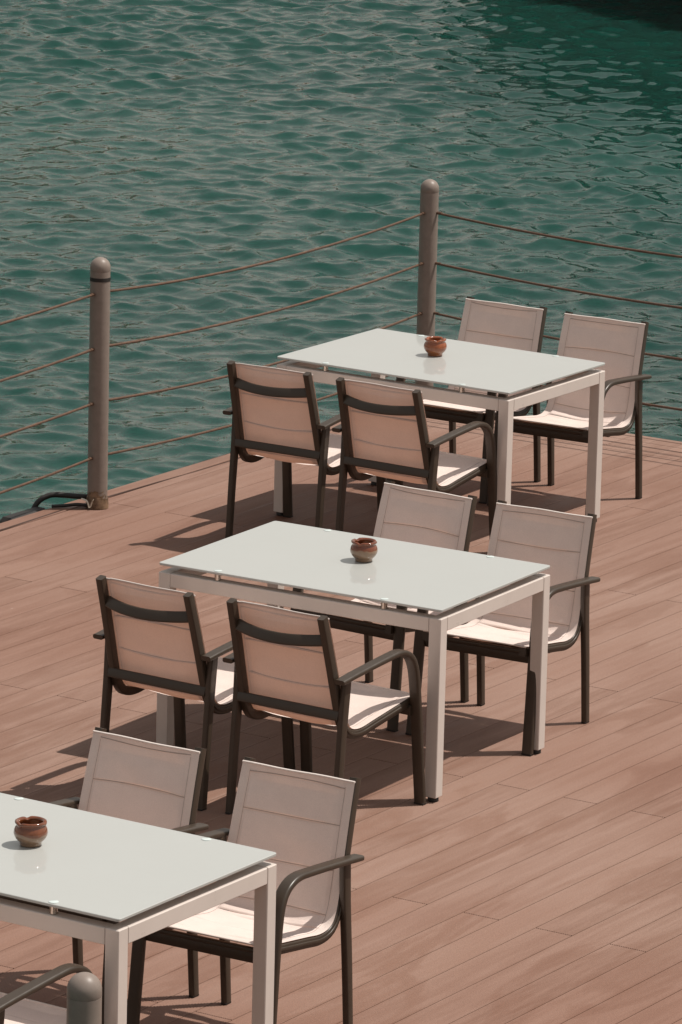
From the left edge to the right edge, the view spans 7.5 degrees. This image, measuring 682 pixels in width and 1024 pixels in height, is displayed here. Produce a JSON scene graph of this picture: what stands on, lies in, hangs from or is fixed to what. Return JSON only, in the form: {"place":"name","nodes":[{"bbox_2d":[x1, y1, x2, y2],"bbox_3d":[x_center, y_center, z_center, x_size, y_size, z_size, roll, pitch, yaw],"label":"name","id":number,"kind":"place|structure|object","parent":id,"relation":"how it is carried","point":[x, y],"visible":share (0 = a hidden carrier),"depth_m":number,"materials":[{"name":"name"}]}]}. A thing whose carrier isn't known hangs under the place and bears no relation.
{"place":"outdoors","nodes":[
{"label":"outdoors","id":0,"kind":"place"},
{"bbox_2d":[0,0,681,518],"bbox_3d":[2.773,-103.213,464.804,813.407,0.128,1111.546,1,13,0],"label":"water","id":1,"kind":"structure","parent":0,"point":[144,142],"depth_m":38.34,"materials":[{"name":"teal liquid"}]},
{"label":"deck substructure","id":2,"kind":"structure","parent":1,"relation":"in","visible":0},
{"bbox_2d":[0,418,681,1023],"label":"deck","id":3,"kind":"structure","parent":2,"relation":"on","point":[502,880],"depth_m":19.92,"materials":[{"name":"brown wood"}]},
{"bbox_2d":[0,506,44,522],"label":"rubber fender","id":4,"kind":"object","parent":3,"relation":"attached to","point":[20,514],"visible":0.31,"depth_m":23.82,"materials":[{"name":"grey rubber"}]},
{"bbox_2d":[0,963,92,1023],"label":"armchair","id":5,"kind":"object","parent":3,"relation":"on","point":[17,1006],"visible":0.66,"depth_m":15.63,"materials":[{"name":"beige fabric"}]},
{"bbox_2d":[66,972,101,1023],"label":"fence post","id":6,"kind":"object","parent":3,"relation":"on","point":[84,997],"visible":1,"depth_m":13.64,"materials":[{"name":"grey metal"}]},
{"bbox_2d":[86,257,110,509],"bbox_3d":[-1.116,-0.595,23.839,0.105,1.178,0.105,1,13,0],"label":"fence post","id":7,"kind":"object","parent":3,"relation":"on","point":[99,342],"visible":1,"depth_m":23.80,"materials":[{"name":"metal"}]},
{"bbox_2d":[0,457,92,493],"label":"fence rope","id":8,"kind":"object","parent":7,"relation":"attached to","point":[48,475],"visible":1,"depth_m":23.59,"materials":[{"name":"fabric"}]},
{"bbox_2d":[0,402,93,437],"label":"fence rope","id":9,"kind":"object","parent":7,"relation":"attached to","point":[49,419],"visible":1,"depth_m":23.53,"materials":[{"name":"fabric"}]},
{"bbox_2d":[0,348,94,381],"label":"fence rope","id":10,"kind":"object","parent":7,"relation":"attached to","point":[47,365],"visible":1,"depth_m":23.46,"materials":[{"name":"metal"}]},
{"bbox_2d":[0,293,95,324],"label":"fence rope","id":11,"kind":"object","parent":7,"relation":"attached to","point":[47,309],"visible":1,"depth_m":23.40,"materials":[{"name":"metal"}]},
{"bbox_2d":[31,492,86,507],"bbox_3d":[-1.300,0.189,24.023,0.334,0.563,0.102,1,13,0],"label":"black hose","id":12,"kind":"object","parent":7,"relation":"attached to","point":[40,499],"visible":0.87,"depth_m":23.98,"materials":[{"name":"rubber"}]},
{"bbox_2d":[81,498,93,507],"bbox_3d":[-1.175,-0.041,23.926,0.071,0.042,0.014,9,15,29],"label":"cable tie","id":13,"kind":"object","parent":7,"relation":"attached to","point":[89,506],"visible":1,"depth_m":23.92,"materials":[{"name":"white plastic"}]},
{"bbox_2d":[108,376,387,454],"bbox_3d":[-0.350,-0.491,25.072,0.015,0.054,2.736,10,16,32],"label":"fence rope","id":14,"kind":"object","parent":7,"relation":"attached to","point":[188,436],"visible":0.41,"depth_m":24.46,"materials":[{"name":"fabric"}]},
{"bbox_2d":[109,262,423,346],"bbox_3d":[-0.338,-0.987,24.954,0.015,0.059,2.736,10,16,32],"label":"fence rope","id":15,"kind":"object","parent":7,"relation":"attached to","point":[258,315],"visible":1,"depth_m":24.89,"materials":[{"name":"natural fiber fabric"}]},
{"bbox_2d":[110,212,424,291],"bbox_3d":[-0.332,-1.234,24.896,0.015,0.066,2.736,10,16,32],"label":"fence rope","id":16,"kind":"object","parent":7,"relation":"attached to","point":[261,263],"visible":1,"depth_m":24.84,"materials":[{"name":"natural fiber fabric"}]},
{"bbox_2d":[0,727,208,1023],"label":"armchair","id":17,"kind":"object","parent":3,"relation":"on","point":[141,781],"visible":0.3,"depth_m":17.12,"materials":[{"name":"beige fabric"}]},
{"bbox_2d":[0,793,276,1023],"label":"dining table","id":18,"kind":"object","parent":3,"relation":"on","point":[119,870],"visible":1,"depth_m":16.02,"materials":[{"name":"white glass"}]},
{"bbox_2d":[13,816,47,847],"bbox_3d":[-0.973,1.005,16.218,0.109,0.082,0.107,-5,15,-25],"label":"ashtray pot","id":19,"kind":"object","parent":18,"relation":"on","point":[30,831],"visible":1,"depth_m":16.18,"materials":[{"name":"brown ceramic"}]},
{"bbox_2d":[93,575,294,810],"bbox_3d":[-0.571,0.625,19.480,0.558,0.840,0.647,10,16,33],"label":"armchair","id":20,"kind":"object","parent":3,"relation":"on","point":[152,636],"visible":0.88,"depth_m":19.27,"materials":[{"name":"beige fabric"}]},
{"bbox_2d":[127,757,363,1023],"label":"armchair","id":21,"kind":"object","parent":3,"relation":"on","point":[301,824],"visible":0.77,"depth_m":16.76,"materials":[{"name":"beige fabric"}]},
{"bbox_2d":[223,360,385,537],"bbox_3d":[-0.177,-0.294,23.402,0.558,0.840,0.647,9,15,30],"label":"armchair","id":22,"kind":"object","parent":3,"relation":"on","point":[273,412],"visible":0.91,"depth_m":23.19,"materials":[{"name":"beige fabric"}]},
{"bbox_2d":[222,598,425,814],"bbox_3d":[-0.079,0.704,19.193,0.558,0.840,0.647,10,16,32],"label":"armchair","id":23,"kind":"object","parent":3,"relation":"on","point":[284,661],"visible":0.99,"depth_m":19.03,"materials":[{"name":"beige fabric"}]},
{"bbox_2d":[156,521,549,801],"bbox_3d":[0.046,0.563,19.994,1.250,0.753,0.857,9,15,30],"label":"dining table","id":24,"kind":"object","parent":3,"relation":"on","point":[276,556],"visible":0.89,"depth_m":19.78,"materials":[{"name":"white glass"}]},
{"bbox_2d":[350,537,377,562],"bbox_3d":[0.088,0.149,19.948,0.108,0.082,0.109,-3,14,-18],"label":"ashtray pot","id":25,"kind":"object","parent":24,"relation":"on","point":[363,550],"visible":1,"depth_m":19.91,"materials":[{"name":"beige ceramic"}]},
{"bbox_2d":[290,480,476,731],"bbox_3d":[0.182,0.360,20.675,0.558,0.840,0.647,11,16,34],"label":"armchair","id":26,"kind":"object","parent":3,"relation":"on","point":[425,517],"visible":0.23,"depth_m":20.77,"materials":[{"name":"beige fabric"}]},
{"bbox_2d":[332,377,496,538],"bbox_3d":[0.318,-0.208,23.091,0.558,0.840,0.647,10,16,32],"label":"armchair","id":27,"kind":"object","parent":3,"relation":"on","point":[383,429],"visible":0.99,"depth_m":22.91,"materials":[{"name":"beige fabric"}]},
{"bbox_2d":[415,179,438,385],"bbox_3d":[0.433,-1.100,26.136,0.105,1.178,0.105,1,13,0],"label":"fence post","id":28,"kind":"object","parent":3,"relation":"on","point":[428,239],"visible":0.77,"depth_m":26.06,"materials":[{"name":"metal"}]},
{"bbox_2d":[109,312,422,400],"bbox_3d":[-0.344,-0.736,25.014,0.015,0.064,2.736,10,16,32],"label":"fence rope","id":29,"kind":"object","parent":28,"relation":"attached to","point":[224,376],"visible":0.59,"depth_m":24.52,"materials":[{"name":"metal"}]},
{"bbox_2d":[433,312,681,359],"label":"fence rope","id":30,"kind":"object","parent":28,"relation":"attached to","point":[556,338],"visible":0.42,"depth_m":25.76,"materials":[{"name":"natural fibre fabric"}]},
{"bbox_2d":[435,262,681,308],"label":"fence rope","id":31,"kind":"object","parent":28,"relation":"attached to","point":[559,288],"visible":1,"depth_m":25.70,"materials":[{"name":"natural fibre fabric"}]},
{"bbox_2d":[436,211,681,257],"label":"fence rope","id":32,"kind":"object","parent":28,"relation":"attached to","point":[558,237],"visible":1,"depth_m":25.64,"materials":[{"name":"natural fibre fabric"}]},
{"bbox_2d":[540,385,681,410],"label":"fence rope","id":33,"kind":"object","parent":28,"relation":"attached to","point":[662,406],"visible":0.12,"depth_m":25.50,"materials":[{"name":"natural fiber fabric"}]},
{"bbox_2d":[274,328,604,521],"bbox_3d":[0.452,-0.337,23.840,1.250,0.753,0.857,10,16,32],"label":"dining table","id":34,"kind":"object","parent":3,"relation":"on","point":[378,354],"visible":0.84,"depth_m":23.66,"materials":[{"name":"white glass"}]},
{"bbox_2d":[424,336,446,356],"bbox_3d":[0.434,-0.761,23.832,0.108,0.082,0.108,-3,14,-17],"label":"ashtray pot","id":35,"kind":"object","parent":34,"relation":"on","point":[435,346],"visible":1,"depth_m":23.80,"materials":[{"name":"red ceramic"}]},
{"bbox_2d":[386,296,546,503],"bbox_3d":[0.626,-0.544,24.545,0.558,0.840,0.647,9,16,31],"label":"armchair","id":36,"kind":"object","parent":3,"relation":"on","point":[511,326],"visible":0.43,"depth_m":24.63,"materials":[{"name":"beige fabric"}]},
{"bbox_2d":[405,500,599,755],"bbox_3d":[0.663,0.442,20.379,0.558,0.840,0.647,9,15,28],"label":"armchair","id":37,"kind":"object","parent":3,"relation":"on","point":[560,544],"visible":0.73,"depth_m":20.45,"materials":[{"name":"beige fabric"}]},
{"bbox_2d":[487,311,651,510],"bbox_3d":[1.096,-0.461,24.244,0.558,0.840,0.647,9,15,29],"label":"armchair","id":38,"kind":"object","parent":3,"relation":"on","point":[617,347],"visible":0.79,"depth_m":24.33,"materials":[{"name":"beige fabric"}]}
]}

